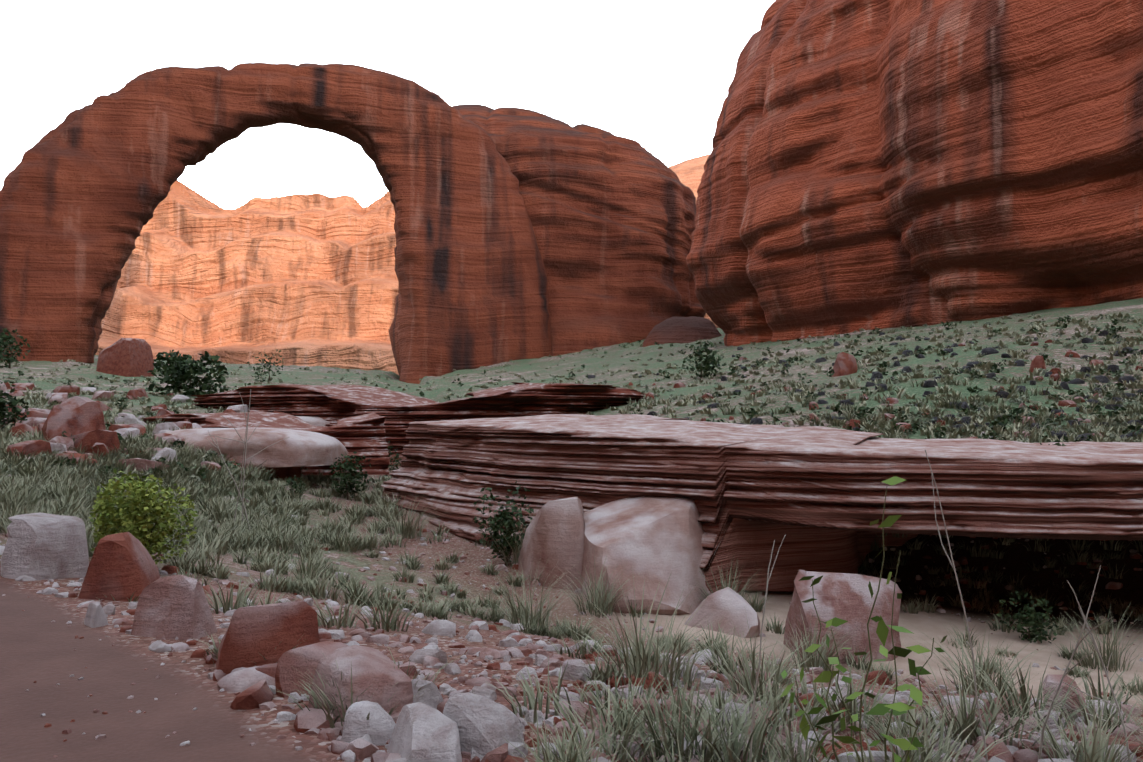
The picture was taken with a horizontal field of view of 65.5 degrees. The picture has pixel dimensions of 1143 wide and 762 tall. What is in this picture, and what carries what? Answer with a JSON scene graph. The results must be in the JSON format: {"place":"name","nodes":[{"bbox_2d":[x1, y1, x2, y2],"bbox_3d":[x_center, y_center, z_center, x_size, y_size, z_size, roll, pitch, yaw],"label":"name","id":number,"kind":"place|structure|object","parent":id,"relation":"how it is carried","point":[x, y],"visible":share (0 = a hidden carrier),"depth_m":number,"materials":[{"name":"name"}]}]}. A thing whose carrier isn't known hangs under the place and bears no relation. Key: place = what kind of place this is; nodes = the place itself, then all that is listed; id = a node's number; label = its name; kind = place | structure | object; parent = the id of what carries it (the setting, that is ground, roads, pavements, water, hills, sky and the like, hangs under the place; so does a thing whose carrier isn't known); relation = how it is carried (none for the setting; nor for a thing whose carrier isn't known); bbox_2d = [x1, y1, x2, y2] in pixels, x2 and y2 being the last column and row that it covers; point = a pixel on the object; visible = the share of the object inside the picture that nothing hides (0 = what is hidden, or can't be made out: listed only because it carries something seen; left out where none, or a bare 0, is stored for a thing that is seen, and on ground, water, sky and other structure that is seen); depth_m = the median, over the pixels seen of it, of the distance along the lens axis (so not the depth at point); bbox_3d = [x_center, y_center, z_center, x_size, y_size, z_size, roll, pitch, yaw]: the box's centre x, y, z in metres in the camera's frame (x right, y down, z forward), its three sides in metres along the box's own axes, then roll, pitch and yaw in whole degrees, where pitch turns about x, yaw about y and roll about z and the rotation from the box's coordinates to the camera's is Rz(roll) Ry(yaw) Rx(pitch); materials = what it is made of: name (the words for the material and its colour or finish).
{"place":"outdoors","nodes":[
{"label":"outdoors","id":0,"kind":"place"},
{"bbox_2d":[0,0,774,209],"label":"sky","id":1,"kind":"structure","parent":0,"point":[658,75],"materials":[{"name":"white"}]},
{"bbox_2d":[0,298,1142,761],"bbox_3d":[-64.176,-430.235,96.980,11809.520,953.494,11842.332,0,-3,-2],"label":"ground","id":2,"kind":"structure","parent":0,"point":[46,654],"depth_m":19.89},
{"bbox_2d":[1,512,88,579],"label":"boulder","id":3,"kind":"object","parent":2,"relation":"on","point":[42,546],"visible":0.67,"depth_m":10.14,"materials":[{"name":"white stone"}]},
{"bbox_2d":[42,396,105,440],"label":"boulder","id":4,"kind":"object","parent":2,"relation":"on","point":[75,415],"visible":0.48,"depth_m":28.05,"materials":[{"name":"red stone"}]},
{"bbox_2d":[84,602,107,627],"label":"rock","id":5,"kind":"object","parent":2,"relation":"on","point":[95,616],"visible":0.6,"depth_m":7.46,"materials":[{"name":"white stone"}]},
{"bbox_2d":[78,532,159,600],"bbox_3d":[-4.787,2.045,9.455,0.720,0.868,0.987,1,-3,-13],"label":"boulder","id":6,"kind":"object","parent":2,"relation":"on","point":[122,567],"visible":0.79,"depth_m":9.13,"materials":[{"name":"red stone"}]},
{"bbox_2d":[96,338,153,376],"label":"boulder","id":7,"kind":"object","parent":2,"relation":"on","point":[128,357],"visible":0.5,"depth_m":159.22,"materials":[{"name":"red stone"}]},
{"bbox_2d":[88,469,198,563],"bbox_3d":[-6.015,1.929,12.421,1.626,1.402,1.348,0,-3,-2],"label":"yellow shrub","id":8,"kind":"object","parent":2,"relation":"on","point":[131,518],"visible":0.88,"depth_m":12.14,"materials":[{"name":"green plant"}]},
{"bbox_2d":[105,519,192,559],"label":"bush stems","id":9,"kind":"object","parent":2,"relation":"on","point":[166,544],"visible":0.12,"depth_m":12.48,"materials":[{"name":"green plant"}]},
{"bbox_2d":[131,575,216,639],"bbox_3d":[-3.184,1.885,7.234,0.669,0.624,0.498,-1,-3,19],"label":"boulder","id":10,"kind":"object","parent":2,"relation":"on","point":[172,607],"visible":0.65,"depth_m":7.10,"materials":[{"name":"pink stone"}]},
{"bbox_2d":[151,427,348,467],"bbox_3d":[-13.342,2.566,35.305,8.497,1.441,6.679,0,-3,-2],"label":"boulder","id":11,"kind":"object","parent":2,"relation":"on","point":[297,448],"visible":0.67,"depth_m":32.74,"materials":[{"name":"stone"}]},
{"bbox_2d":[142,412,388,474],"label":"ledge rock","id":12,"kind":"object","parent":2,"relation":"on","point":[362,435],"visible":0.21,"depth_m":40.17,"materials":[{"name":"red stone"}]},
{"bbox_2d":[216,601,319,674],"bbox_3d":[-2.154,1.866,6.354,0.744,0.616,0.679,1,-3,-22],"label":"boulder","id":13,"kind":"object","parent":2,"relation":"on","point":[251,634],"visible":0.56,"depth_m":6.10,"materials":[{"name":"red stone"}]},
{"bbox_2d":[0,62,551,383],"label":"arch rock","id":14,"kind":"object","parent":2,"relation":"on","point":[84,191],"visible":0.9,"depth_m":259.55,"materials":[{"name":"stone"}]},
{"bbox_2d":[275,641,347,697],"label":"boulder","id":15,"kind":"object","parent":2,"relation":"on","point":[291,662],"visible":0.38,"depth_m":5.53,"materials":[{"name":"pink stone"}]},
{"bbox_2d":[296,416,329,425],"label":"rock","id":16,"kind":"object","parent":2,"relation":"on","point":[316,421],"visible":0.1,"depth_m":53.56,"materials":[{"name":"stone"}]},
{"bbox_2d":[308,645,412,722],"bbox_3d":[-1.223,1.829,5.163,0.463,0.470,0.613,2,-3,-38],"label":"boulder","id":17,"kind":"object","parent":2,"relation":"on","point":[375,667],"visible":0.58,"depth_m":5.09,"materials":[{"name":"pink stone"}]},
{"bbox_2d":[341,701,394,745],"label":"rock","id":18,"kind":"object","parent":2,"relation":"on","point":[378,726],"visible":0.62,"depth_m":4.69,"materials":[{"name":"white stone"}]},
{"bbox_2d":[95,180,718,374],"bbox_3d":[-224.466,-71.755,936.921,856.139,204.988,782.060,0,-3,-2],"label":"cliff rock","id":19,"kind":"object","parent":2,"relation":"on","point":[304,280],"visible":0.29,"depth_m":656.21,"materials":[{"name":"stone"}]},
{"bbox_2d":[387,702,461,761],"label":"rock","id":20,"kind":"object","parent":2,"relation":"on","point":[421,732],"visible":0.94,"depth_m":4.30,"materials":[{"name":"white stone"}]},
{"bbox_2d":[192,382,657,465],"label":"ledge rock","id":21,"kind":"object","parent":2,"relation":"on","point":[333,404],"visible":0.44,"depth_m":53.90,"materials":[{"name":"red stone"}]},
{"bbox_2d":[411,678,442,708],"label":"rock","id":22,"kind":"object","parent":2,"relation":"on","point":[432,697],"visible":0.31,"depth_m":5.18,"materials":[{"name":"white stone"}]},
{"bbox_2d":[443,692,524,755],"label":"rock","id":23,"kind":"object","parent":2,"relation":"on","point":[485,725],"visible":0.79,"depth_m":4.52,"materials":[{"name":"white stone"}]},
{"bbox_2d":[1,351,1029,640],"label":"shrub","id":24,"kind":"object","parent":2,"relation":"on","point":[347,491],"visible":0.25,"depth_m":32.69,"materials":[{"name":"green plant"}]},
{"bbox_2d":[0,328,1063,642],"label":"shrubs","id":25,"kind":"object","parent":2,"relation":"on","point":[180,370],"visible":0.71,"depth_m":33.53,"materials":[{"name":"green plant"}]},
{"bbox_2d":[388,104,705,376],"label":"dome rock","id":26,"kind":"object","parent":2,"relation":"on","point":[611,216],"visible":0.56,"depth_m":291.46,"materials":[{"name":"stone"}]},
{"bbox_2d":[517,496,583,590],"bbox_3d":[-0.445,4.321,22.610,2.078,2.759,2.763,0,-3,-2],"label":"boulder","id":27,"kind":"object","parent":2,"relation":"on","point":[554,535],"visible":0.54,"depth_m":21.66,"materials":[{"name":"stone"}]},
{"bbox_2d":[0,375,1142,761],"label":"grass tufts","id":28,"kind":"object","parent":2,"relation":"on","point":[218,535],"depth_m":14.27,"materials":[{"name":"green plant"}]},
{"bbox_2d":[0,336,1142,761],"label":"stones","id":29,"kind":"object","parent":2,"relation":"on","point":[254,696],"visible":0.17,"depth_m":6.33,"materials":[{"name":"red stone"}]},
{"bbox_2d":[0,312,1142,484],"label":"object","id":30,"kind":"object","parent":2,"relation":"on","point":[928,431],"visible":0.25,"depth_m":41.56,"materials":[{"name":"green plant"}]},
{"bbox_2d":[0,380,1142,761],"bbox_3d":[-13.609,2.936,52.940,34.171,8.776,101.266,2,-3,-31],"label":"stones","id":31,"kind":"object","parent":2,"relation":"on","point":[436,628],"visible":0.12,"depth_m":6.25,"materials":[{"name":"white stone"}]},
{"bbox_2d":[0,316,1142,481],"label":"dark shrubs","id":32,"kind":"object","parent":2,"relation":"on","point":[1004,422],"visible":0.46,"depth_m":34.73,"materials":[{"name":"green plant"}]},
{"bbox_2d":[0,313,1142,481],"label":"shrubs","id":33,"kind":"object","parent":2,"relation":"on","point":[1019,401],"visible":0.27,"depth_m":42.36,"materials":[{"name":"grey plant"}]},
{"bbox_2d":[581,496,711,614],"bbox_3d":[2.201,4.345,22.472,4.123,3.703,5.613,0,-3,-2],"label":"boulder","id":34,"kind":"object","parent":2,"relation":"on","point":[652,540],"visible":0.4,"depth_m":20.68,"materials":[{"name":"stone"}]},
{"bbox_2d":[206,389,1129,761],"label":"dry stalks","id":35,"kind":"object","parent":2,"relation":"on","point":[1066,671],"visible":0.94,"depth_m":4.40,"materials":[{"name":"beige plant"}]},
{"bbox_2d":[642,316,721,346],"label":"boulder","id":36,"kind":"object","parent":2,"relation":"on","point":[690,329],"visible":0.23,"depth_m":220.27,"materials":[{"name":"stone"}]},
{"bbox_2d":[684,587,760,637],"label":"boulder","id":37,"kind":"object","parent":2,"relation":"on","point":[726,603],"visible":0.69,"depth_m":18.68,"materials":[{"name":"stone"}]},
{"bbox_2d":[381,414,1142,592],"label":"ledge rock","id":38,"kind":"object","parent":2,"relation":"on","point":[815,495],"visible":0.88,"depth_m":22.21,"materials":[{"name":"stone"}]},
{"bbox_2d":[809,413,818,420],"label":"boulder","id":39,"kind":"object","parent":2,"relation":"on","point":[811,416],"visible":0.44,"depth_m":33.47,"materials":[{"name":"red stone"}]},
{"bbox_2d":[783,569,901,663],"bbox_3d":[5.462,4.822,17.377,2.285,2.210,1.469,0,-3,-9],"label":"boulder","id":40,"kind":"object","parent":2,"relation":"on","point":[847,597],"visible":0.54,"depth_m":17.10,"materials":[{"name":"pink stone"}]},
{"bbox_2d":[832,352,857,376],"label":"boulder","id":41,"kind":"object","parent":2,"relation":"on","point":[845,364],"visible":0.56,"depth_m":53.22,"materials":[{"name":"red stone"}]},
{"bbox_2d":[780,476,946,761],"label":"sapling","id":42,"kind":"object","parent":2,"relation":"on","point":[882,631],"depth_m":4.19,"materials":[{"name":"green plant"}]},
{"bbox_2d":[588,330,1142,440],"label":"shrubs","id":43,"kind":"object","parent":2,"relation":"on","point":[970,365],"visible":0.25,"depth_m":39.00,"materials":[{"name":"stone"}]},
{"bbox_2d":[686,0,1142,345],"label":"cliff rock","id":44,"kind":"object","parent":2,"relation":"on","point":[873,164],"visible":1,"depth_m":110.08,"materials":[{"name":"stone"}]},
{"bbox_2d":[1029,355,1045,372],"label":"boulder","id":45,"kind":"object","parent":2,"relation":"on","point":[1037,362],"visible":0.62,"depth_m":41.58,"materials":[{"name":"red stone"}]},
{"bbox_2d":[1042,674,1089,721],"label":"boulder","id":46,"kind":"object","parent":2,"relation":"on","point":[1051,679],"visible":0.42,"depth_m":5.49,"materials":[{"name":"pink stone"}]},
{"bbox_2d":[669,154,709,199],"bbox_3d":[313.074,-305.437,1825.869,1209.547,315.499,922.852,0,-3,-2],"label":"cliff","id":47,"kind":"structure","parent":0,"point":[689,173],"depth_m":1683.98,"materials":[{"name":"stone"}]}
]}

